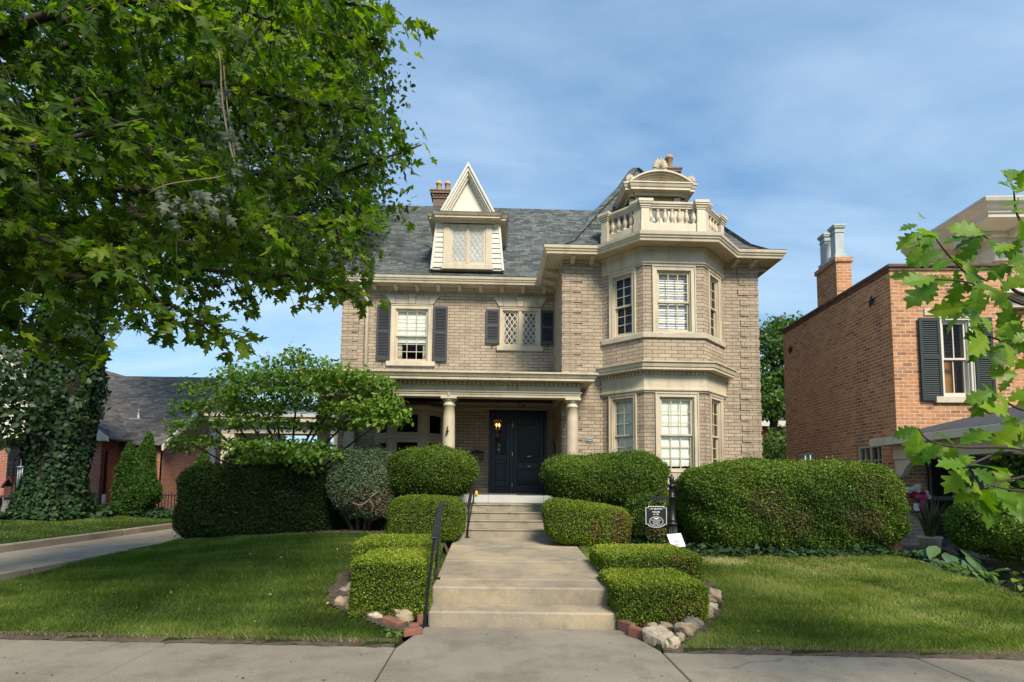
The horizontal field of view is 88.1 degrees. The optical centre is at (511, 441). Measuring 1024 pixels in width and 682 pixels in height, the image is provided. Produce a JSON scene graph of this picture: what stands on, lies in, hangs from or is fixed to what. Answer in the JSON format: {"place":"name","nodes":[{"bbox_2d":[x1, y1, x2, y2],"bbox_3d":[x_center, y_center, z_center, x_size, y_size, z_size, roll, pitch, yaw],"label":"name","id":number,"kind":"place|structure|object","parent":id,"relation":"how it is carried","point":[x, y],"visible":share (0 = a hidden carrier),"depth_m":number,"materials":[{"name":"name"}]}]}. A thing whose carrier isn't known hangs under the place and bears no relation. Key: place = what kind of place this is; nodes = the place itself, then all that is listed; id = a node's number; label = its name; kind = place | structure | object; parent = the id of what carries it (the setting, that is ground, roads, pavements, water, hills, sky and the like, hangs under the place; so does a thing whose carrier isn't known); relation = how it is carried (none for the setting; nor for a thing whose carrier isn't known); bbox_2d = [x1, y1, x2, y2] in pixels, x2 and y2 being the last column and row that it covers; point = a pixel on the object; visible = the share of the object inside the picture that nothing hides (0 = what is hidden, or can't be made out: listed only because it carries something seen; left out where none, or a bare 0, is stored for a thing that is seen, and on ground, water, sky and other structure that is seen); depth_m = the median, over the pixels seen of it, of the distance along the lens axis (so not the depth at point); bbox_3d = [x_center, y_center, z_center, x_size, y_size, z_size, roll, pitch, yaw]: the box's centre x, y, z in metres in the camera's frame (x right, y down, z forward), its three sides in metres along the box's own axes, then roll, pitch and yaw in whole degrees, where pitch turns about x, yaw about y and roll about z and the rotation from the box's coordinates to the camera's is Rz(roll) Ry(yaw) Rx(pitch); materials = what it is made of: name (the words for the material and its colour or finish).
{"place":"outdoors","nodes":[
{"label":"outdoors","id":0,"kind":"place"},
{"bbox_2d":[0,529,183,580],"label":"driveway","id":1,"kind":"structure","parent":0,"point":[14,564],"depth_m":9.08,"materials":[{"name":"concrete"}]},
{"bbox_2d":[0,627,1023,681],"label":"sidewalk","id":2,"kind":"structure","parent":0,"point":[447,654],"depth_m":4.26,"materials":[{"name":"concrete"}]},
{"bbox_2d":[401,625,422,637],"bbox_3d":[-0.956,1.806,5.049,0.192,0.074,0.095,3,-5,-30],"label":"loose brick","id":3,"kind":"object","parent":2,"relation":"on","point":[413,630],"visible":0.84,"depth_m":5.02,"materials":[{"name":"brick"}]},
{"bbox_2d":[0,631,1023,659],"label":"lawn edge","id":4,"kind":"object","parent":2,"relation":"on","point":[770,651],"visible":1,"depth_m":4.66,"materials":[{"name":"soil"}]},
{"bbox_2d":[3,544,1023,681],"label":"paving litter","id":5,"kind":"object","parent":2,"relation":"on","point":[408,660],"visible":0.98,"depth_m":4.18,"materials":[{"name":"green plant"}]},
{"bbox_2d":[374,648,689,681],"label":"sidewalk joint","id":6,"kind":"object","parent":2,"relation":"on","point":[395,648],"depth_m":4.21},
{"bbox_2d":[0,508,1023,659],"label":"ground","id":7,"kind":"structure","parent":0,"point":[402,640],"depth_m":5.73,"materials":[{"name":"plant"}]},
{"bbox_2d":[0,495,19,511],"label":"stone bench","id":8,"kind":"object","parent":7,"relation":"on","point":[3,505],"visible":0.3,"depth_m":13.97,"materials":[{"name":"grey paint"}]},
{"bbox_2d":[1,476,24,495],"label":"birdhouse","id":9,"kind":"object","parent":8,"relation":"on","point":[6,485],"visible":0.6,"depth_m":14.02,"materials":[{"name":"brown wood"}]},
{"bbox_2d":[0,523,173,552],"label":"kerb","id":10,"kind":"structure","parent":7,"relation":"on","point":[15,546],"depth_m":10.81,"materials":[{"name":"concrete"}]},
{"bbox_2d":[0,503,178,520],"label":"ivy cover","id":11,"kind":"object","parent":7,"relation":"on","point":[156,511],"visible":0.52,"depth_m":14.08,"materials":[{"name":"green plant"}]},
{"bbox_2d":[0,181,233,375],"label":"tree","id":12,"kind":"object","parent":7,"relation":"on","point":[34,307],"visible":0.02,"depth_m":28.08,"materials":[{"name":"green plant"}]},
{"bbox_2d":[107,439,136,515],"bbox_3d":[-11.457,1.106,15.748,0.902,2.438,0.902,-2,-5,30],"label":"arborvitae","id":13,"kind":"object","parent":7,"relation":"on","point":[121,499],"visible":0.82,"depth_m":15.55,"materials":[{"name":"plant"}]},
{"bbox_2d":[0,343,258,508],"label":"salmon brick house","id":14,"kind":"structure","parent":7,"relation":"on","point":[136,412],"depth_m":19.41,"materials":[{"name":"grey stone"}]},
{"bbox_2d":[128,431,165,516],"bbox_3d":[-10.982,0.955,15.903,1.037,2.640,1.030,1,-4,-2],"label":"arborvitae","id":15,"kind":"object","parent":7,"relation":"on","point":[146,488],"visible":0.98,"depth_m":15.74,"materials":[{"name":"plant"}]},
{"bbox_2d":[155,492,177,509],"bbox_3d":[-10.684,1.978,16.860,2.650,0.730,0.023,1,-4,-2],"label":"iron fence","id":16,"kind":"object","parent":7,"relation":"on","point":[168,495],"visible":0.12,"depth_m":16.86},
{"bbox_2d":[191,451,212,465],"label":"arborvitae","id":17,"kind":"object","parent":7,"relation":"on","point":[202,457],"visible":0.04,"depth_m":15.23,"materials":[{"name":"plant"}]},
{"bbox_2d":[0,0,418,518],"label":"ivy tree","id":18,"kind":"object","parent":7,"relation":"on","point":[61,414],"visible":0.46,"depth_m":14.42,"materials":[{"name":"green plant"}]},
{"bbox_2d":[10,455,24,506],"bbox_3d":[-12.956,1.167,13.852,0.260,1.640,0.152,1,-4,-2],"label":"wind chime","id":19,"kind":"object","parent":18,"relation":"hanging from","point":[19,471],"visible":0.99,"depth_m":13.86,"materials":[{"name":"silver metal"}]},
{"bbox_2d":[0,0,438,384],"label":"maple tree","id":20,"kind":"object","parent":7,"relation":"on","point":[42,140],"visible":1,"depth_m":4.82,"materials":[{"name":"green plant"}]},
{"bbox_2d":[191,529,451,552],"bbox_3d":[-3.804,1.889,10.479,5.700,0.261,3.420,1,-4,-2],"label":"soil bed","id":21,"kind":"object","parent":7,"relation":"on","point":[447,546],"visible":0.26,"depth_m":10.58,"materials":[{"name":"soil"}]},
{"bbox_2d":[170,459,340,538],"bbox_3d":[-5.296,1.280,11.233,3.528,1.855,1.290,1,-4,-2],"label":"hedge","id":22,"kind":"object","parent":21,"relation":"on","point":[219,499],"visible":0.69,"depth_m":10.76,"materials":[{"name":"plant"}]},
{"bbox_2d":[222,441,331,466],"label":"bush","id":23,"kind":"object","parent":21,"relation":"on","point":[231,458],"visible":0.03,"depth_m":15.71,"materials":[{"name":"plant"}]},
{"bbox_2d":[158,341,413,477],"bbox_3d":[-4.720,0.009,10.984,5.528,4.129,2.516,1,-4,-2],"label":"dogwood tree","id":24,"kind":"object","parent":21,"relation":"on","point":[291,381],"visible":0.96,"depth_m":10.79,"materials":[{"name":"green plant"}]},
{"bbox_2d":[321,503,386,530],"bbox_3d":[-3.239,1.584,11.442,2.006,1.307,0.917,1,-4,-2],"label":"yew","id":25,"kind":"object","parent":21,"relation":"on","point":[377,524],"visible":0.06,"depth_m":11.14,"materials":[{"name":"plant"}]},
{"bbox_2d":[324,444,398,530],"bbox_3d":[-2.969,0.998,10.972,1.789,1.970,1.428,1,-4,-2],"label":"juniper","id":26,"kind":"object","parent":21,"relation":"on","point":[358,483],"visible":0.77,"depth_m":10.50,"materials":[{"name":"green plant"}]},
{"bbox_2d":[385,492,467,543],"bbox_3d":[-1.539,1.383,9.628,1.462,0.953,1.364,1,-4,-2],"label":"boxwood","id":27,"kind":"object","parent":21,"relation":"on","point":[411,514],"visible":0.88,"depth_m":9.10,"materials":[{"name":"green plant"}]},
{"bbox_2d":[385,441,481,498],"bbox_3d":[-1.659,0.944,10.903,2.072,1.976,1.661,1,-4,-2],"label":"yew","id":28,"kind":"object","parent":21,"relation":"on","point":[444,470],"visible":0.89,"depth_m":10.38,"materials":[{"name":"green plant"}]},
{"bbox_2d":[326,568,438,638],"bbox_3d":[-1.552,1.800,6.334,1.440,0.345,2.760,1,-4,-2],"label":"soil bed","id":29,"kind":"object","parent":7,"relation":"on","point":[341,584],"visible":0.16,"depth_m":6.12,"materials":[{"name":"soil"}]},
{"bbox_2d":[334,596,348,606],"bbox_3d":[-1.867,1.766,5.827,0.187,0.150,0.160,1,-4,-2],"label":"edging stone","id":30,"kind":"object","parent":29,"relation":"on","point":[340,600],"visible":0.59,"depth_m":5.77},
{"bbox_2d":[367,610,383,617],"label":"edging stone","id":31,"kind":"object","parent":29,"relation":"on","point":[375,614],"visible":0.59,"depth_m":5.33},
{"bbox_2d":[345,545,439,619],"bbox_3d":[-1.284,1.543,5.919,0.919,0.730,1.207,1,-4,-2],"label":"boxwood","id":32,"kind":"object","parent":29,"relation":"on","point":[389,580],"visible":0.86,"depth_m":5.42,"materials":[{"name":"green plant"}]},
{"bbox_2d":[382,615,403,625],"bbox_3d":[-1.170,1.766,5.190,0.220,0.095,0.100,-2,-5,33],"label":"loose brick","id":33,"kind":"object","parent":29,"relation":"on","point":[390,620],"visible":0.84,"depth_m":5.16,"materials":[{"name":"brick"}]},
{"bbox_2d":[350,531,440,577],"bbox_3d":[-1.510,1.543,7.020,1.114,0.669,1.119,1,-4,-2],"label":"boxwood","id":34,"kind":"object","parent":29,"relation":"on","point":[365,544],"visible":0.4,"depth_m":6.63,"materials":[{"name":"green plant"}]},
{"bbox_2d":[394,609,412,622],"bbox_3d":[-1.095,1.767,5.313,0.205,0.169,0.172,4,-5,-34],"label":"edging stone","id":35,"kind":"object","parent":29,"relation":"on","point":[404,615],"visible":0.6,"depth_m":5.28,"materials":[{"name":"stone"}]},
{"bbox_2d":[417,612,423,624],"bbox_3d":[-0.937,1.810,5.400,0.065,0.120,0.100,1,-4,-10],"label":"loose brick","id":36,"kind":"object","parent":29,"relation":"on","point":[420,617],"visible":0.56,"depth_m":5.35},
{"bbox_2d":[419,503,444,628],"bbox_3d":[-0.865,1.305,5.880,0.162,1.223,1.074,1,-4,-2],"label":"handrail","id":37,"kind":"object","parent":29,"relation":"on","point":[435,535],"visible":0.94,"depth_m":5.55,"materials":[{"name":"black metal"}]},
{"bbox_2d":[383,628,402,637],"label":"weed","id":38,"kind":"object","parent":7,"relation":"on","point":[389,634],"visible":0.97,"depth_m":4.85,"materials":[{"name":"green plant"}]},
{"bbox_2d":[204,154,786,537],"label":"brick house","id":39,"kind":"structure","parent":7,"relation":"on","point":[624,314],"depth_m":13.15,"materials":[{"name":"brick"}]},
{"bbox_2d":[377,439,387,448],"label":"window","id":40,"kind":"structure","parent":39,"relation":"in","point":[379,442],"depth_m":14.34,"materials":[{"name":"beige paint"}]},
{"bbox_2d":[377,423,387,435],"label":"window","id":41,"kind":"structure","parent":39,"relation":"in","point":[386,433],"depth_m":14.40,"materials":[{"name":"beige paint"}]},
{"bbox_2d":[393,439,419,451],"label":"window","id":42,"kind":"structure","parent":39,"relation":"in","point":[395,440],"depth_m":14.06,"materials":[{"name":"beige paint"}]},
{"bbox_2d":[394,411,420,434],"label":"window","id":43,"kind":"structure","parent":39,"relation":"in","point":[412,412],"depth_m":14.09,"materials":[{"name":"glass"}]},
{"bbox_2d":[386,304,434,366],"bbox_3d":[-2.852,-3.014,15.084,1.370,1.777,0.327,1,-4,-2],"label":"window","id":44,"kind":"structure","parent":39,"relation":"in","point":[410,323],"depth_m":15.05,"materials":[{"name":"beige paint"}]},
{"bbox_2d":[427,440,441,446],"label":"window","id":45,"kind":"structure","parent":39,"relation":"in","point":[430,441],"depth_m":14.37,"materials":[{"name":"beige paint"}]},
{"bbox_2d":[428,412,442,436],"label":"window","id":46,"kind":"structure","parent":39,"relation":"in","point":[429,413],"depth_m":14.47,"materials":[{"name":"beige paint"}]},
{"bbox_2d":[465,480,475,537],"bbox_3d":[-0.811,1.224,10.530,0.106,1.258,1.294,0,-4,2],"label":"handrail","id":47,"kind":"object","parent":39,"relation":"attached to","point":[471,492],"visible":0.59,"depth_m":10.25,"materials":[{"name":"black metal"}]},
{"bbox_2d":[471,450,483,460],"bbox_3d":[-0.956,0.365,14.710,0.344,0.310,0.160,1,-4,-2],"label":"mailbox","id":48,"kind":"object","parent":39,"relation":"attached to","point":[477,454],"visible":0.98,"depth_m":14.65,"materials":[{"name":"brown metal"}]},
{"bbox_2d":[493,416,502,432],"bbox_3d":[-0.359,-0.721,13.490,0.270,1.000,0.270,1,-4,-2],"label":"hanging lantern","id":49,"kind":"object","parent":39,"relation":"hanging from","point":[497,419],"visible":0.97,"depth_m":13.45,"materials":[{"name":"black metal"}]},
{"bbox_2d":[497,307,542,351],"bbox_3d":[0.230,-3.207,15.169,1.330,1.257,0.270,1,-4,-2],"label":"window","id":50,"kind":"structure","parent":39,"relation":"in","point":[520,328],"depth_m":15.14,"materials":[{"name":"beige paint"}]},
{"bbox_2d":[511,418,543,493],"bbox_3d":[0.439,0.389,14.834,0.893,2.130,0.154,1,-4,-2],"label":"front door","id":51,"kind":"structure","parent":39,"relation":"in","point":[528,436],"depth_m":14.88,"materials":[{"name":"blue paint"}]},
{"bbox_2d":[550,440,554,456],"bbox_3d":[1.091,0.305,14.299,0.141,0.740,0.215,1,-4,-2],"label":"mailbox","id":52,"kind":"object","parent":39,"relation":"attached to","point":[552,447],"depth_m":14.23,"materials":[{"name":"black metal"}]},
{"bbox_2d":[609,267,635,338],"bbox_3d":[2.713,-3.313,12.758,0.726,1.587,0.449,-4,-6,43],"label":"window","id":53,"kind":"structure","parent":39,"relation":"in","point":[622,284],"depth_m":12.78,"materials":[{"name":"beige paint"}]},
{"bbox_2d":[608,393,636,453],"bbox_3d":[2.668,-0.199,12.521,0.748,1.832,0.240,-4,-6,43],"label":"window","id":54,"kind":"structure","parent":39,"relation":"in","point":[622,409],"depth_m":12.61,"materials":[{"name":"beige paint"}]},
{"bbox_2d":[652,265,696,331],"bbox_3d":[3.775,-3.328,12.418,1.024,1.587,0.240,1,-4,-2],"label":"window","id":55,"kind":"structure","parent":39,"relation":"in","point":[688,273],"depth_m":12.41,"materials":[{"name":"beige paint"}]},
{"bbox_2d":[655,392,699,472],"bbox_3d":[3.773,-0.215,12.180,1.004,1.832,0.240,1,-4,-2],"label":"window","id":56,"kind":"structure","parent":39,"relation":"in","point":[677,439],"depth_m":12.19,"materials":[{"name":"glass"}]},
{"bbox_2d":[707,269,721,340],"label":"window","id":57,"kind":"structure","parent":39,"relation":"in","point":[714,281],"depth_m":12.94,"materials":[{"name":"beige paint"}]},
{"bbox_2d":[709,394,724,462],"bbox_3d":[4.784,-0.173,12.587,0.240,1.832,0.748,-4,-6,43],"label":"window","id":58,"kind":"structure","parent":39,"relation":"in","point":[716,404],"depth_m":12.74,"materials":[{"name":"beige paint"}]},
{"bbox_2d":[273,529,721,646],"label":"bark scraps","id":59,"kind":"object","parent":7,"relation":"on","point":[422,626],"visible":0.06,"depth_m":6.01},
{"bbox_2d":[646,474,677,543],"bbox_3d":[2.418,1.140,8.520,0.495,1.260,0.167,1,-4,-2],"label":"sign post","id":60,"kind":"object","parent":7,"relation":"on","point":[672,524],"visible":0.77,"depth_m":8.50,"materials":[{"name":"black metal"}]},
{"bbox_2d":[645,500,666,527],"bbox_3d":[2.320,1.142,8.515,0.342,0.466,0.026,1,-4,-2],"label":"hanging sign","id":61,"kind":"object","parent":60,"relation":"hanging from","point":[655,516],"visible":1,"depth_m":8.50,"materials":[{"name":"black metal"}]},
{"bbox_2d":[666,533,685,547],"bbox_3d":[2.464,1.599,7.941,0.269,0.458,0.151,0,-4,8],"label":"info board","id":62,"kind":"object","parent":7,"relation":"on","point":[676,538],"visible":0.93,"depth_m":7.95,"materials":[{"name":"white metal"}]},
{"bbox_2d":[641,581,726,639],"bbox_3d":[1.828,1.815,6.071,1.560,0.348,2.940,1,-4,-2],"label":"soil bed","id":63,"kind":"object","parent":7,"relation":"on","point":[718,613],"visible":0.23,"depth_m":5.29,"materials":[{"name":"soil"}]},
{"bbox_2d":[618,619,635,633],"bbox_3d":[1.130,1.820,5.205,0.070,0.110,0.200,3,-5,-30],"label":"loose brick","id":64,"kind":"object","parent":63,"relation":"on","point":[623,625],"visible":0.72,"depth_m":5.20,"materials":[{"name":"brick"}]},
{"bbox_2d":[628,625,643,641],"bbox_3d":[1.196,1.810,5.008,0.075,0.112,0.195,4,-6,-42],"label":"loose brick","id":65,"kind":"object","parent":63,"relation":"on","point":[634,631],"visible":0.64,"depth_m":5.00,"materials":[{"name":"brick"}]},
{"bbox_2d":[588,541,704,580],"bbox_3d":[1.697,1.650,6.864,1.320,0.677,1.220,1,-4,-2],"label":"boxwood","id":66,"kind":"object","parent":63,"relation":"on","point":[627,555],"visible":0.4,"depth_m":6.43,"materials":[{"name":"green plant"}]},
{"bbox_2d":[597,564,710,626],"bbox_3d":[1.493,1.696,5.764,1.056,0.604,1.130,1,-4,-2],"label":"boxwood","id":67,"kind":"object","parent":63,"relation":"on","point":[646,594],"visible":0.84,"depth_m":5.32,"materials":[{"name":"green plant"}]},
{"bbox_2d":[642,625,673,652],"bbox_3d":[1.392,1.794,4.820,0.282,0.166,0.357,3,-5,-28],"label":"flat rock","id":68,"kind":"object","parent":63,"relation":"on","point":[653,635],"visible":0.62,"depth_m":4.80,"materials":[{"name":"stone"}]},
{"bbox_2d":[658,621,672,626],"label":"edging stone","id":69,"kind":"object","parent":63,"relation":"on","point":[666,624],"visible":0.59,"depth_m":5.15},
{"bbox_2d":[667,635,680,648],"bbox_3d":[1.417,1.766,4.646,0.110,0.138,0.083,2,-5,-18],"label":"edging stone","id":70,"kind":"object","parent":63,"relation":"on","point":[673,640],"visible":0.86,"depth_m":4.62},
{"bbox_2d":[675,632,684,641],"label":"edging stone","id":71,"kind":"object","parent":63,"relation":"on","point":[680,636],"visible":0.52,"depth_m":4.79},
{"bbox_2d":[673,622,695,635],"bbox_3d":[1.628,1.777,4.984,0.193,0.166,0.168,3,-5,-32],"label":"edging stone","id":72,"kind":"object","parent":63,"relation":"on","point":[688,628],"visible":0.63,"depth_m":4.96,"materials":[{"name":"stone"}]},
{"bbox_2d":[681,616,703,628],"bbox_3d":[1.767,1.797,5.184,0.198,0.164,0.166,2,-5,-18],"label":"edging stone","id":73,"kind":"object","parent":63,"relation":"on","point":[697,622],"visible":0.56,"depth_m":5.15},
{"bbox_2d":[698,600,713,617],"bbox_3d":[1.988,1.773,5.506,0.230,0.250,0.174,1,-4,-2],"label":"edging stone","id":74,"kind":"object","parent":63,"relation":"on","point":[711,612],"visible":0.12,"depth_m":5.46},
{"bbox_2d":[709,602,717,609],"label":"edging stone","id":75,"kind":"object","parent":63,"relation":"on","point":[714,606],"visible":0.28,"depth_m":5.74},
{"bbox_2d":[708,588,721,601],"bbox_3d":[2.306,1.791,6.132,0.248,0.190,0.194,-2,-5,30],"label":"edging stone","id":76,"kind":"object","parent":63,"relation":"on","point":[715,594],"visible":0.48,"depth_m":6.05,"materials":[{"name":"stone"}]},
{"bbox_2d":[578,531,887,555],"bbox_3d":[3.395,1.982,10.604,5.700,0.282,4.620,1,-4,-2],"label":"soil bed","id":77,"kind":"object","parent":7,"relation":"on","point":[760,552],"visible":0.02,"depth_m":8.59,"materials":[{"name":"soil"}]},
{"bbox_2d":[541,497,632,546],"bbox_3d":[1.292,1.397,9.206,1.598,0.890,0.968,1,-4,-2],"label":"boxwood","id":78,"kind":"object","parent":77,"relation":"on","point":[566,521],"visible":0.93,"depth_m":8.86,"materials":[{"name":"green plant"}]},
{"bbox_2d":[537,449,670,507],"bbox_3d":[1.806,1.004,10.460,2.648,1.864,1.883,1,-4,-2],"label":"yew","id":79,"kind":"object","parent":77,"relation":"on","point":[617,478],"visible":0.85,"depth_m":9.81,"materials":[{"name":"green plant"}]},
{"bbox_2d":[623,491,668,539],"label":"boxwood","id":80,"kind":"object","parent":77,"relation":"on","point":[636,504],"visible":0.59,"depth_m":9.15,"materials":[{"name":"plant"}]},
{"bbox_2d":[647,529,661,542],"bbox_3d":[2.423,1.636,8.965,0.258,0.313,0.263,-2,-5,29],"label":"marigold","id":81,"kind":"object","parent":77,"relation":"on","point":[653,537],"visible":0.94,"depth_m":8.95,"materials":[{"name":"green plant"}]},
{"bbox_2d":[654,487,685,536],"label":"boxwood","id":82,"kind":"object","parent":77,"relation":"on","point":[664,493],"visible":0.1,"depth_m":9.40,"materials":[{"name":"green plant"}]},
{"bbox_2d":[619,537,930,560],"bbox_3d":[4.149,1.749,8.722,4.776,0.353,1.366,0,-4,2],"label":"ivy cover","id":83,"kind":"object","parent":77,"relation":"on","point":[855,549],"visible":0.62,"depth_m":8.36,"materials":[{"name":"green plant"}]},
{"bbox_2d":[665,454,913,551],"bbox_3d":[4.747,1.104,9.223,4.010,1.798,1.921,1,-4,-2],"label":"hedge","id":84,"kind":"object","parent":77,"relation":"on","point":[748,502],"visible":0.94,"depth_m":8.54,"materials":[{"name":"plant"}]},
{"bbox_2d":[761,378,785,440],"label":"house","id":85,"kind":"structure","parent":7,"relation":"on","point":[764,424],"depth_m":29.57,"materials":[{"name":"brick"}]},
{"bbox_2d":[758,310,802,460],"bbox_3d":[11.216,-1.344,22.783,6.211,9.327,4.051,5,-6,-44],"label":"backyard tree","id":86,"kind":"object","parent":7,"relation":"on","point":[772,403],"visible":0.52,"depth_m":22.79,"materials":[{"name":"green plant"}]},
{"bbox_2d":[781,195,1023,586],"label":"orange brick house","id":87,"kind":"structure","parent":7,"relation":"on","point":[872,363],"depth_m":11.59,"materials":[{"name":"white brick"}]},
{"bbox_2d":[798,452,813,461],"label":"window","id":88,"kind":"structure","parent":87,"relation":"in","point":[809,455],"depth_m":14.57,"materials":[{"name":"beige paint"}]},
{"bbox_2d":[858,445,882,465],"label":"window","id":89,"kind":"structure","parent":87,"relation":"in","point":[862,450],"depth_m":11.82,"materials":[{"name":"beige paint"}]},
{"bbox_2d":[906,484,930,512],"bbox_3d":[8.169,1.146,10.638,0.494,0.614,0.255,1,-4,-2],"label":"flower basket","id":90,"kind":"object","parent":87,"relation":"attached to","point":[916,492],"visible":0.95,"depth_m":10.60,"materials":[{"name":"wicker"}]},
{"bbox_2d":[917,535,942,549],"bbox_3d":[7.658,1.865,9.687,0.380,0.280,0.380,1,-4,-2],"label":"planter","id":91,"kind":"object","parent":87,"relation":"on","point":[929,541],"visible":0.76,"depth_m":9.57,"materials":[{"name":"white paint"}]},
{"bbox_2d":[910,497,947,536],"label":"snake plant","id":92,"kind":"object","parent":91,"relation":"in","point":[930,522],"visible":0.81,"depth_m":9.70,"materials":[{"name":"green plant"}]},
{"bbox_2d":[935,316,976,402],"bbox_3d":[9.217,-1.696,11.095,0.988,1.817,0.445,1,-4,-2],"label":"window","id":93,"kind":"structure","parent":87,"relation":"in","point":[950,383],"depth_m":11.03,"materials":[{"name":"white paint"}]},
{"bbox_2d":[955,455,993,494],"bbox_3d":[9.951,1.278,10.746,1.940,2.000,0.150,0,-4,3],"label":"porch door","id":94,"kind":"structure","parent":87,"relation":"in","point":[984,462],"depth_m":10.82,"materials":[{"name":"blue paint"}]},
{"bbox_2d":[886,169,1023,530],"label":"young oak","id":95,"kind":"object","parent":7,"relation":"on","point":[1005,350],"visible":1,"depth_m":3.06,"materials":[{"name":"green plant"}]},
{"bbox_2d":[917,559,1022,595],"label":"soil bed","id":96,"kind":"object","parent":7,"relation":"on","point":[1002,584],"visible":0.05,"depth_m":7.86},
{"bbox_2d":[920,560,964,571],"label":"seedling plant","id":97,"kind":"object","parent":96,"relation":"on","point":[948,564],"visible":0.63,"depth_m":7.77,"materials":[{"name":"green plant"}]},
{"bbox_2d":[906,545,998,585],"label":"hosta","id":98,"kind":"object","parent":96,"relation":"on","point":[965,558],"visible":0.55,"depth_m":8.00,"materials":[{"name":"green plant"}]},
{"bbox_2d":[942,567,999,586],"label":"seedling plant","id":99,"kind":"object","parent":96,"relation":"on","point":[964,572],"visible":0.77,"depth_m":7.22,"materials":[{"name":"green plant"}]},
{"bbox_2d":[944,559,1007,578],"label":"hosta","id":100,"kind":"object","parent":96,"relation":"on","point":[991,568],"visible":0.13,"depth_m":8.14,"materials":[{"name":"green plant"}]},
{"bbox_2d":[940,487,1023,568],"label":"bush","id":101,"kind":"object","parent":96,"relation":"on","point":[966,528],"visible":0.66,"depth_m":7.88,"materials":[{"name":"green plant"}]},
{"bbox_2d":[988,568,1023,592],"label":"seedling plant","id":102,"kind":"object","parent":96,"relation":"on","point":[1019,586],"visible":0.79,"depth_m":6.88,"materials":[{"name":"green plant"}]},
{"bbox_2d":[0,0,1023,453],"label":"sky","id":103,"kind":"structure","parent":0,"point":[795,120],"materials":[{"name":"blue"}]},
{"bbox_2d":[428,537,619,629],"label":"front walk","id":104,"kind":"structure","parent":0,"point":[536,587],"depth_m":5.71,"materials":[{"name":"concrete"}]},
{"bbox_2d":[988,455,1023,489],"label":"rhododendron","id":105,"kind":"object","parent":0,"point":[1014,464],"visible":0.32,"depth_m":8.28,"materials":[{"name":"green plant"}]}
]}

